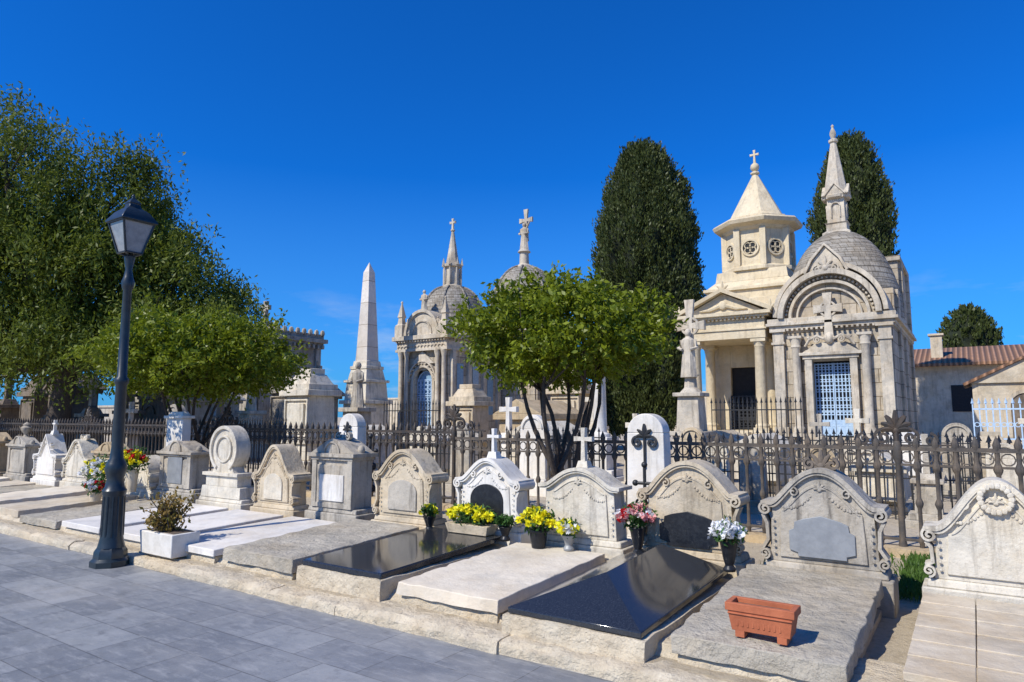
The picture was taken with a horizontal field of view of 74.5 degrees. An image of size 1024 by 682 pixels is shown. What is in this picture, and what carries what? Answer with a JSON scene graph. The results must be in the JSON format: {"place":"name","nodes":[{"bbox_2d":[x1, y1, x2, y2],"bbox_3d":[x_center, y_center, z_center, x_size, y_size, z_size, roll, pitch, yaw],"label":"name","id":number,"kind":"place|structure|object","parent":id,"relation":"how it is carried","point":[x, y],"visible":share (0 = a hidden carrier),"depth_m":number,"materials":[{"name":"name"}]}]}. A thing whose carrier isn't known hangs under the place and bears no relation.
{"place":"outdoors","nodes":[
{"label":"outdoors","id":0,"kind":"place"},
{"bbox_2d":[0,533,615,681],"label":"pavement","id":1,"kind":"structure","parent":0,"point":[66,615],"depth_m":5.03,"materials":[{"name":"stone"}]},
{"bbox_2d":[89,194,157,568],"bbox_3d":[-4.475,0.378,7.731,0.410,4.261,0.410,-4,-8,34],"label":"street lamp","id":2,"kind":"object","parent":1,"relation":"on","point":[132,224],"visible":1,"depth_m":7.65,"materials":[{"name":"metal"}]},
{"bbox_2d":[320,425,395,470],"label":"grave monument","id":3,"kind":"object","parent":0,"point":[389,453],"visible":0.16,"depth_m":17.70,"materials":[{"name":"white stone"}]},
{"bbox_2d":[0,497,920,681],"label":"burial ground","id":4,"kind":"structure","parent":0,"point":[890,642],"depth_m":5.06,"materials":[{"name":"stone"}]},
{"bbox_2d":[0,432,12,476],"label":"headstone","id":5,"kind":"object","parent":4,"relation":"on","point":[5,438],"visible":0.56,"depth_m":15.17,"materials":[{"name":"beige stone"}]},
{"bbox_2d":[3,422,40,480],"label":"headstone","id":6,"kind":"object","parent":4,"relation":"on","point":[22,450],"visible":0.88,"depth_m":14.45,"materials":[{"name":"grey stone"}]},
{"bbox_2d":[0,486,91,504],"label":"grave slab","id":7,"kind":"structure","parent":4,"relation":"on","point":[37,494],"depth_m":11.71,"materials":[{"name":"white stone"}]},
{"bbox_2d":[30,420,66,486],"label":"headstone","id":8,"kind":"object","parent":4,"relation":"on","point":[47,469],"visible":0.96,"depth_m":13.73,"materials":[{"name":"white stone"}]},
{"bbox_2d":[0,494,136,517],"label":"grave slab","id":9,"kind":"structure","parent":4,"relation":"on","point":[17,510],"depth_m":10.63,"materials":[{"name":"stone"}]},
{"bbox_2d":[77,453,109,495],"bbox_3d":[-6.822,2.218,11.209,0.734,0.735,0.711,-4,-8,34],"label":"flower vase","id":10,"kind":"object","parent":9,"relation":"on","point":[98,465],"visible":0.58,"depth_m":11.09,"materials":[{"name":"multicoloured plant"}]},
{"bbox_2d":[59,434,98,486],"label":"headstone","id":11,"kind":"object","parent":4,"relation":"on","point":[79,452],"visible":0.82,"depth_m":13.01,"materials":[{"name":"white stone"}]},
{"bbox_2d":[20,498,170,529],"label":"grave slab","id":12,"kind":"structure","parent":4,"relation":"on","point":[52,519],"depth_m":9.81,"materials":[{"name":"stone"}]},
{"bbox_2d":[81,475,105,501],"bbox_3d":[-6.645,2.345,10.731,0.420,0.417,0.401,-4,-8,34],"label":"flower vase","id":13,"kind":"object","parent":12,"relation":"on","point":[96,486],"visible":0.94,"depth_m":10.66,"materials":[{"name":"beige stone"}]},
{"bbox_2d":[124,445,150,491],"bbox_3d":[-6.255,2.079,11.014,0.632,0.767,0.577,-4,-8,34],"label":"flower vase","id":14,"kind":"object","parent":12,"relation":"on","point":[134,458],"visible":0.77,"depth_m":10.95,"materials":[{"name":"beige stone"}]},
{"bbox_2d":[124,455,159,499],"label":"headstone","id":15,"kind":"object","parent":4,"relation":"on","point":[148,481],"visible":0.34,"depth_m":11.52,"materials":[{"name":"white stone"}]},
{"bbox_2d":[62,503,228,538],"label":"grave slab","id":16,"kind":"structure","parent":4,"relation":"on","point":[88,526],"depth_m":9.07,"materials":[{"name":"stone"}]},
{"bbox_2d":[164,412,194,445],"bbox_3d":[-6.787,2.257,13.664,0.700,1.640,0.340,-4,-8,34],"label":"stele","id":17,"kind":"object","parent":4,"relation":"on","point":[179,426],"visible":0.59,"depth_m":13.60,"materials":[{"name":"white stone"}]},
{"bbox_2d":[153,440,209,503],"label":"headstone","id":18,"kind":"object","parent":4,"relation":"on","point":[184,465],"visible":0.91,"depth_m":10.94,"materials":[{"name":"grey stone"}]},
{"bbox_2d":[58,294,314,445],"bbox_3d":[-6.829,1.150,14.528,4.530,4.153,4.917,-4,-8,34],"label":"orange tree","id":19,"kind":"object","parent":4,"relation":"on","point":[240,356],"visible":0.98,"depth_m":13.66,"materials":[{"name":"green plant"}]},
{"bbox_2d":[124,509,283,547],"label":"grave slab","id":20,"kind":"structure","parent":4,"relation":"on","point":[218,520],"depth_m":8.81,"materials":[{"name":"stone"}]},
{"bbox_2d":[196,426,256,510],"bbox_3d":[-4.378,2.036,10.421,1.180,1.442,0.350,-4,-8,34],"label":"headstone","id":21,"kind":"object","parent":4,"relation":"on","point":[228,482],"visible":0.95,"depth_m":10.29,"materials":[{"name":"white stone"}]},
{"bbox_2d":[184,516,335,563],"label":"grave slab","id":22,"kind":"structure","parent":4,"relation":"on","point":[209,546],"depth_m":7.90,"materials":[{"name":"stone"}]},
{"bbox_2d":[250,444,311,517],"bbox_3d":[-3.304,2.081,9.679,0.980,1.188,0.350,-4,-8,34],"label":"headstone","id":23,"kind":"object","parent":4,"relation":"on","point":[281,476],"visible":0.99,"depth_m":9.53,"materials":[{"name":"beige stone"}]},
{"bbox_2d":[223,518,418,579],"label":"grave slab","id":24,"kind":"structure","parent":4,"relation":"on","point":[283,556],"depth_m":7.01,"materials":[{"name":"stone"}]},
{"bbox_2d":[304,432,378,521],"bbox_3d":[-2.274,1.896,9.041,1.000,1.335,0.470,-4,-8,34],"label":"headstone","id":25,"kind":"object","parent":4,"relation":"on","point":[341,487],"visible":0.95,"depth_m":8.86,"materials":[{"name":"grey stone"}]},
{"bbox_2d":[339,414,365,444],"bbox_3d":[-2.401,1.885,10.086,0.520,1.588,0.340,-4,-8,34],"label":"stele","id":26,"kind":"object","parent":4,"relation":"on","point":[354,425],"visible":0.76,"depth_m":10.05,"materials":[{"name":"white stone"}]},
{"bbox_2d":[296,527,506,601],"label":"grave slab","id":27,"kind":"structure","parent":4,"relation":"on","point":[378,570],"depth_m":6.25,"materials":[{"name":"black stone"}]},
{"bbox_2d":[445,502,497,535],"bbox_3d":[-0.449,1.929,7.360,0.686,0.335,0.354,-4,-8,34],"label":"planter","id":28,"kind":"object","parent":27,"relation":"on","point":[466,512],"visible":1,"depth_m":7.29,"materials":[{"name":"beige stone"}]},
{"bbox_2d":[493,514,514,541],"bbox_3d":[-0.087,1.965,7.133,0.252,0.295,0.250,-4,-8,34],"label":"flower vase","id":29,"kind":"object","parent":27,"relation":"on","point":[506,523],"visible":1,"depth_m":7.09,"materials":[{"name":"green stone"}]},
{"bbox_2d":[371,448,448,529],"bbox_3d":[-1.247,1.916,8.285,1.020,1.168,0.350,-4,-8,34],"label":"headstone","id":30,"kind":"object","parent":4,"relation":"on","point":[408,483],"visible":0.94,"depth_m":8.15,"materials":[{"name":"beige stone"}]},
{"bbox_2d":[0,514,903,681],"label":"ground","id":31,"kind":"structure","parent":4,"relation":"on","point":[870,671],"depth_m":4.02,"materials":[{"name":"stone"}]},
{"bbox_2d":[139,485,199,558],"bbox_3d":[-3.866,2.010,7.586,0.694,0.746,0.529,-4,-8,34],"label":"planter","id":32,"kind":"object","parent":31,"relation":"on","point":[165,536],"visible":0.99,"depth_m":7.47,"materials":[{"name":"white concrete"}]},
{"bbox_2d":[453,428,534,545],"bbox_3d":[-0.198,1.686,7.591,0.940,1.390,0.350,-4,-8,34],"label":"headstone","id":33,"kind":"object","parent":4,"relation":"on","point":[496,482],"visible":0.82,"depth_m":7.43,"materials":[{"name":"white stone"}]},
{"bbox_2d":[396,542,604,623],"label":"grave slab","id":34,"kind":"structure","parent":4,"relation":"on","point":[492,586],"depth_m":5.64,"materials":[{"name":"white stone"}]},
{"bbox_2d":[515,505,555,548],"bbox_3d":[0.265,1.866,6.806,0.406,0.440,0.419,4,-8,-32],"label":"flower vase","id":35,"kind":"object","parent":34,"relation":"on","point":[533,516],"visible":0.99,"depth_m":6.75,"materials":[{"name":"black stone"}]},
{"bbox_2d":[554,517,581,550],"bbox_3d":[0.546,1.904,6.665,0.289,0.332,0.285,-4,-8,34],"label":"flower vase","id":36,"kind":"object","parent":34,"relation":"on","point":[567,529],"visible":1,"depth_m":6.62,"materials":[{"name":"grey metal"}]},
{"bbox_2d":[435,260,689,476],"bbox_3d":[0.560,0.792,9.475,3.517,3.748,3.340,-4,-8,34],"label":"orange tree","id":37,"kind":"object","parent":4,"relation":"on","point":[597,337],"visible":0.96,"depth_m":8.90,"materials":[{"name":"green plant"}]},
{"bbox_2d":[538,428,633,560],"bbox_3d":[0.752,1.624,6.946,1.000,1.450,0.350,-4,-8,34],"label":"headstone","id":38,"kind":"object","parent":4,"relation":"on","point":[587,495],"visible":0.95,"depth_m":6.77,"materials":[{"name":"white stone"}]},
{"bbox_2d":[251,485,935,557],"bbox_3d":[-6.201,3.205,14.739,40.846,0.229,0.378,-4,-8,34],"label":"fence footing","id":39,"kind":"object","parent":4,"relation":"on","point":[753,536],"visible":0.03,"depth_m":7.68,"materials":[{"name":"beige stone"}]},
{"bbox_2d":[0,407,98,449],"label":"iron fence","id":40,"kind":"object","parent":39,"relation":"on","point":[82,423],"visible":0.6,"depth_m":19.93,"materials":[{"name":"metal"}]},
{"bbox_2d":[88,404,243,470],"bbox_3d":[-8.759,2.485,16.575,7.152,1.792,0.095,-4,-8,34],"label":"iron fence","id":41,"kind":"object","parent":39,"relation":"on","point":[228,420],"visible":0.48,"depth_m":16.82,"materials":[{"name":"metal"}]},
{"bbox_2d":[230,404,485,503],"bbox_3d":[-3.389,2.111,12.931,7.152,1.728,0.095,-4,-8,34],"label":"iron fence","id":42,"kind":"object","parent":39,"relation":"on","point":[454,414],"visible":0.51,"depth_m":12.22,"materials":[{"name":"metal"}]},
{"bbox_2d":[454,410,965,546],"bbox_3d":[1.980,1.769,9.284,7.152,1.600,0.095,-4,-8,34],"label":"iron fence","id":43,"kind":"object","parent":39,"relation":"on","point":[895,425],"visible":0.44,"depth_m":8.47,"materials":[{"name":"metal"}]},
{"bbox_2d":[901,435,1023,547],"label":"iron fence","id":44,"kind":"object","parent":39,"relation":"on","point":[977,467],"visible":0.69,"depth_m":7.34,"materials":[{"name":"metal"}]},
{"bbox_2d":[502,544,729,663],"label":"grave slab","id":45,"kind":"structure","parent":4,"relation":"on","point":[636,606],"depth_m":4.82,"materials":[{"name":"black stone"}]},
{"bbox_2d":[614,499,657,550],"bbox_3d":[1.156,1.735,6.265,0.408,0.500,0.374,-4,-8,34],"label":"flower vase","id":46,"kind":"object","parent":45,"relation":"on","point":[636,515],"visible":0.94,"depth_m":6.22,"materials":[{"name":"black stone"}]},
{"bbox_2d":[707,515,748,571],"bbox_3d":[1.840,1.721,5.743,0.306,0.472,0.327,2,-7,-19],"label":"flower vase","id":47,"kind":"object","parent":45,"relation":"on","point":[725,533],"visible":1,"depth_m":5.69,"materials":[{"name":"black stone"}]},
{"bbox_2d":[627,414,670,544],"bbox_3d":[1.646,1.663,8.063,0.620,1.580,0.360,-4,-8,34],"label":"stele","id":48,"kind":"object","parent":4,"relation":"on","point":[648,439],"visible":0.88,"depth_m":8.01,"materials":[{"name":"white stone"}]},
{"bbox_2d":[636,459,754,579],"bbox_3d":[1.694,1.698,6.291,1.010,1.158,0.350,-4,-8,34],"label":"headstone","id":49,"kind":"object","parent":4,"relation":"on","point":[690,501],"visible":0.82,"depth_m":6.17,"materials":[{"name":"beige stone"}]},
{"bbox_2d":[671,563,883,681],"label":"grave slab","id":50,"kind":"structure","parent":4,"relation":"on","point":[839,618],"depth_m":4.27,"materials":[{"name":"stone"}]},
{"bbox_2d":[725,595,800,645],"bbox_3d":[1.541,1.716,4.135,0.408,0.204,0.184,-4,-8,34],"label":"terracotta planter","id":51,"kind":"object","parent":50,"relation":"on","point":[747,616],"visible":1,"depth_m":4.08,"materials":[{"name":"ceramic"}]},
{"bbox_2d":[758,449,899,618],"bbox_3d":[2.627,1.562,5.665,1.010,1.290,0.350,-4,-8,34],"label":"headstone","id":52,"kind":"object","parent":4,"relation":"on","point":[827,516],"visible":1,"depth_m":5.53,"materials":[{"name":"grey stone"}]},
{"bbox_2d":[903,593,1023,681],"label":"grave slab","id":53,"kind":"structure","parent":4,"relation":"on","point":[958,639],"depth_m":3.99,"materials":[{"name":"stone"}]},
{"bbox_2d":[920,477,1023,604],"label":"headstone","id":54,"kind":"object","parent":4,"relation":"on","point":[977,530],"visible":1,"depth_m":4.94,"materials":[{"name":"white stone"}]},
{"bbox_2d":[0,0,1023,416],"label":"sky","id":55,"kind":"structure","parent":0,"point":[324,141],"materials":[{"name":"blue"}]},
{"bbox_2d":[104,429,956,546],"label":"path","id":56,"kind":"structure","parent":0,"point":[891,528],"depth_m":11.47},
{"bbox_2d":[0,375,19,437],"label":"grave monument","id":57,"kind":"object","parent":56,"relation":"on","point":[8,410],"visible":0.27,"depth_m":29.68,"materials":[{"name":"stone"}]},
{"bbox_2d":[16,378,50,439],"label":"grave monument","id":58,"kind":"object","parent":56,"relation":"on","point":[27,411],"visible":0.27,"depth_m":28.34,"materials":[{"name":"stone"}]},
{"bbox_2d":[43,373,106,442],"bbox_3d":[-17.983,2.567,27.647,2.090,4.123,1.520,-4,-8,32],"label":"grave monument","id":59,"kind":"object","parent":56,"relation":"on","point":[79,407],"visible":0.08,"depth_m":27.19,"materials":[{"name":"stone"}]},
{"bbox_2d":[0,81,275,443],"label":"pepper tree","id":60,"kind":"object","parent":56,"relation":"on","point":[67,250],"visible":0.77,"depth_m":21.56,"materials":[{"name":"green plant"}]},
{"bbox_2d":[135,385,165,454],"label":"grave monument","id":61,"kind":"object","parent":56,"relation":"on","point":[155,410],"visible":0.31,"depth_m":26.53,"materials":[{"name":"stone"}]},
{"bbox_2d":[161,393,216,445],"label":"grave monument","id":62,"kind":"object","parent":56,"relation":"on","point":[200,413],"visible":0.08,"depth_m":23.78,"materials":[{"name":"grey stone"}]},
{"bbox_2d":[235,392,266,457],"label":"grave monument","id":63,"kind":"object","parent":56,"relation":"on","point":[251,411],"visible":0.3,"depth_m":25.27,"materials":[{"name":"white stone"}]},
{"bbox_2d":[208,301,327,442],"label":"mausoleum","id":64,"kind":"structure","parent":56,"relation":"on","point":[316,340],"depth_m":33.08,"materials":[{"name":"grey stone"}]},
{"bbox_2d":[265,371,297,449],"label":"grave monument","id":65,"kind":"object","parent":56,"relation":"on","point":[276,405],"visible":0.13,"depth_m":28.26,"materials":[{"name":"grey stone"}]},
{"bbox_2d":[279,368,341,471],"bbox_3d":[-5.892,2.276,19.624,1.530,2.924,1.190,-5,-8,36],"label":"grave monument","id":66,"kind":"object","parent":56,"relation":"on","point":[310,400],"visible":0.56,"depth_m":19.27,"materials":[{"name":"white stone"}]},
{"bbox_2d":[338,362,375,424],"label":"grave monument","id":67,"kind":"object","parent":56,"relation":"on","point":[357,398],"visible":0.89,"depth_m":21.59,"materials":[{"name":"grey stone"}]},
{"bbox_2d":[339,263,391,425],"bbox_3d":[-5.511,0.668,25.632,1.500,7.450,1.500,-4,-8,34],"label":"obelisk","id":68,"kind":"object","parent":56,"relation":"on","point":[374,388],"visible":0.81,"depth_m":25.44,"materials":[{"name":"white stone"}]},
{"bbox_2d":[382,400,439,464],"bbox_3d":[-3.128,2.832,20.710,2.350,2.060,0.070,-4,-8,34],"label":"grave railing","id":69,"kind":"object","parent":56,"relation":"on","point":[412,410],"visible":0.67,"depth_m":20.84,"materials":[{"name":"black metal"}]},
{"bbox_2d":[402,426,482,475],"bbox_3d":[-1.656,2.700,16.183,1.100,1.318,1.650,-5,-8,38],"label":"grave monument","id":70,"kind":"object","parent":56,"relation":"on","point":[434,449],"visible":0.17,"depth_m":15.58,"materials":[{"name":"white stone"}]},
{"bbox_2d":[392,218,500,449],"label":"domed chapel","id":71,"kind":"structure","parent":56,"relation":"on","point":[431,360],"depth_m":26.79,"materials":[{"name":"stone"}]},
{"bbox_2d":[442,422,473,490],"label":"grave monument","id":72,"kind":"object","parent":56,"relation":"on","point":[448,485],"visible":0.25,"depth_m":13.97,"materials":[{"name":"grey stone"}]},
{"bbox_2d":[446,384,493,457],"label":"grave monument","id":73,"kind":"object","parent":56,"relation":"on","point":[472,402],"visible":0.44,"depth_m":21.71,"materials":[{"name":"beige stone"}]},
{"bbox_2d":[499,397,518,456],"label":"grave monument","id":74,"kind":"object","parent":56,"relation":"on","point":[508,409],"visible":0.33,"depth_m":16.23,"materials":[{"name":"white stone"}]},
{"bbox_2d":[490,209,551,406],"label":"domed mausoleum","id":75,"kind":"structure","parent":56,"relation":"on","point":[513,272],"depth_m":29.69,"materials":[{"name":"stone"}]},
{"bbox_2d":[519,415,548,496],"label":"grave monument","id":76,"kind":"object","parent":56,"relation":"on","point":[525,427],"visible":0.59,"depth_m":13.35,"materials":[{"name":"white stone"}]},
{"bbox_2d":[493,399,582,432],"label":"grave monument","id":77,"kind":"object","parent":56,"relation":"on","point":[559,408],"visible":0.29,"depth_m":19.77,"materials":[{"name":"beige stone"}]},
{"bbox_2d":[505,421,587,477],"bbox_3d":[0.834,2.573,15.584,1.200,1.438,1.800,-4,-8,33],"label":"grave monument","id":78,"kind":"object","parent":56,"relation":"on","point":[560,425],"visible":0.16,"depth_m":15.19,"materials":[{"name":"white stone"}]},
{"bbox_2d":[546,372,591,425],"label":"grave monument","id":79,"kind":"object","parent":56,"relation":"on","point":[557,395],"visible":0.16,"depth_m":25.15,"materials":[{"name":"beige stone"}]},
{"bbox_2d":[587,377,623,481],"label":"grave monument","id":80,"kind":"object","parent":56,"relation":"on","point":[602,426],"visible":0.3,"depth_m":15.29,"materials":[{"name":"white stone"}]},
{"bbox_2d":[585,136,706,438],"bbox_3d":[6.448,-2.455,32.646,5.755,15.212,6.077,1,-6,-8],"label":"cypress tree","id":81,"kind":"object","parent":56,"relation":"on","point":[647,230],"visible":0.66,"depth_m":30.78,"materials":[{"name":"green plant"}]},
{"bbox_2d":[670,299,715,462],"bbox_3d":[4.184,1.153,15.757,0.950,4.300,0.950,-4,-8,34],"label":"grave monument","id":82,"kind":"object","parent":56,"relation":"on","point":[691,410],"visible":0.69,"depth_m":15.62,"materials":[{"name":"stone"}]},
{"bbox_2d":[680,427,706,460],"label":"grave monument","id":83,"kind":"object","parent":56,"relation":"on","point":[692,431],"visible":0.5,"depth_m":12.62,"materials":[{"name":"beige stone"}]},
{"bbox_2d":[670,432,801,496],"bbox_3d":[3.622,2.174,11.278,2.350,1.277,0.070,-4,-8,34],"label":"grave railing","id":84,"kind":"object","parent":56,"relation":"on","point":[752,438],"visible":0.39,"depth_m":11.09,"materials":[{"name":"black metal"}]},
{"bbox_2d":[674,150,802,435],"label":"mausoleum","id":85,"kind":"structure","parent":56,"relation":"on","point":[733,308],"depth_m":21.71,"materials":[{"name":"beige stone"}]},
{"bbox_2d":[732,367,756,429],"bbox_3d":[7.500,1.837,21.535,0.840,1.980,0.050,-4,-8,34],"label":"door","id":86,"kind":"structure","parent":85,"relation":"in","point":[743,379],"depth_m":21.57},
{"bbox_2d":[739,447,771,515],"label":"grave monument","id":87,"kind":"object","parent":56,"relation":"on","point":[754,481],"visible":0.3,"depth_m":10.77,"materials":[{"name":"grey stone"}]},
{"bbox_2d":[710,396,804,473],"bbox_3d":[6.380,2.489,17.633,2.350,2.060,0.070,-4,-8,34],"label":"grave railing","id":88,"kind":"object","parent":56,"relation":"on","point":[761,409],"visible":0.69,"depth_m":17.62,"materials":[{"name":"black metal"}]},
{"bbox_2d":[728,433,797,493],"bbox_3d":[5.197,2.497,13.816,1.000,1.198,1.500,-5,-8,36],"label":"grave monument","id":89,"kind":"object","parent":56,"relation":"on","point":[782,482],"visible":0.17,"depth_m":13.39,"materials":[{"name":"white stone"}]},
{"bbox_2d":[756,428,892,496],"bbox_3d":[5.572,2.224,12.006,2.350,1.339,0.070,-4,-8,34],"label":"grave railing","id":90,"kind":"object","parent":56,"relation":"on","point":[811,433],"visible":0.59,"depth_m":12.23,"materials":[{"name":"black metal"}]},
{"bbox_2d":[765,125,918,474],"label":"chapel","id":91,"kind":"structure","parent":56,"relation":"on","point":[839,325],"depth_m":18.55,"materials":[{"name":"stone"}]},
{"bbox_2d":[815,361,853,436],"bbox_3d":[8.873,1.582,18.483,0.940,2.050,0.040,-4,-8,34],"label":"door","id":92,"kind":"structure","parent":91,"relation":"in","point":[843,376],"depth_m":18.50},
{"bbox_2d":[803,127,900,256],"bbox_3d":[16.695,-2.697,32.611,4.403,15.686,4.309,-4,-8,34],"label":"cypress tree","id":93,"kind":"object","parent":56,"relation":"on","point":[871,206],"visible":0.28,"depth_m":31.82,"materials":[{"name":"green plant"}]},
{"bbox_2d":[844,409,871,479],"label":"grave monument","id":94,"kind":"object","parent":56,"relation":"on","point":[857,420],"visible":0.33,"depth_m":13.84,"materials":[{"name":"white stone"}]},
{"bbox_2d":[849,452,912,514],"bbox_3d":[6.027,2.298,10.954,0.800,0.959,1.200,-4,-8,34],"label":"grave monument","id":95,"kind":"object","parent":56,"relation":"on","point":[889,486],"visible":0.38,"depth_m":10.54,"materials":[{"name":"white stone"}]},
{"bbox_2d":[850,431,979,501],"bbox_3d":[7.517,2.296,12.367,2.350,1.277,0.070,-4,-8,34],"label":"grave railing","id":96,"kind":"object","parent":56,"relation":"on","point":[938,434],"visible":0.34,"depth_m":12.18,"materials":[{"name":"black metal"}]},
{"bbox_2d":[828,434,1011,519],"bbox_3d":[5.965,2.024,9.931,2.350,1.277,0.070,-4,-8,34],"label":"grave railing","id":97,"kind":"object","parent":56,"relation":"on","point":[988,441],"visible":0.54,"depth_m":10.01,"materials":[{"name":"black metal"}]},
{"bbox_2d":[905,434,947,527],"bbox_3d":[5.816,1.957,9.432,0.585,1.300,0.455,-4,-8,34],"label":"grave monument","id":98,"kind":"object","parent":56,"relation":"on","point":[928,495],"visible":0.55,"depth_m":9.32,"materials":[{"name":"grey stone"}]},
{"bbox_2d":[941,423,975,498],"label":"grave monument","id":99,"kind":"object","parent":56,"relation":"on","point":[957,429],"visible":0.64,"depth_m":12.75,"materials":[{"name":"grey stone"}]},
{"bbox_2d":[935,301,1003,347],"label":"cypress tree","id":100,"kind":"object","parent":56,"relation":"on","point":[969,325],"visible":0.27,"depth_m":58.78,"materials":[{"name":"green plant"}]},
{"bbox_2d":[963,356,1023,448],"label":"burial vault","id":101,"kind":"object","parent":56,"relation":"on","point":[1003,381],"visible":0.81,"depth_m":23.40,"materials":[{"name":"concrete"}]},
{"bbox_2d":[971,397,1023,448],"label":"blue railing","id":102,"kind":"object","parent":56,"relation":"on","point":[999,409],"visible":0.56,"depth_m":15.80,"materials":[{"name":"metal"}]},
{"bbox_2d":[985,443,1023,489],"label":"grave monument","id":103,"kind":"object","parent":56,"relation":"on","point":[1011,476],"visible":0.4,"depth_m":9.05,"materials":[{"name":"white stone"}]},
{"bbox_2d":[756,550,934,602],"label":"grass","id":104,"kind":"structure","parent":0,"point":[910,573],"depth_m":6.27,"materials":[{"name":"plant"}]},
{"bbox_2d":[914,333,1023,440],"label":"house","id":105,"kind":"structure","parent":0,"point":[944,395],"depth_m":38.76,"materials":[{"name":"paint"}]},
{"bbox_2d":[951,385,973,411],"bbox_3d":[25.506,3.246,38.153,1.000,1.500,0.050,-4,-8,34],"label":"window","id":106,"kind":"structure","parent":105,"relation":"in","point":[961,397],"depth_m":38.15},
{"bbox_3d":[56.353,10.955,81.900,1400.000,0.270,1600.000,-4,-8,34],"label":"ground","id":107,"kind":"structure","parent":0,"visible":0},
{"bbox_2d":[0,521,760,681],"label":"kerb","id":108,"kind":"structure","parent":107,"relation":"on","point":[426,622],"depth_m":5.28,"materials":[{"name":"stone"}]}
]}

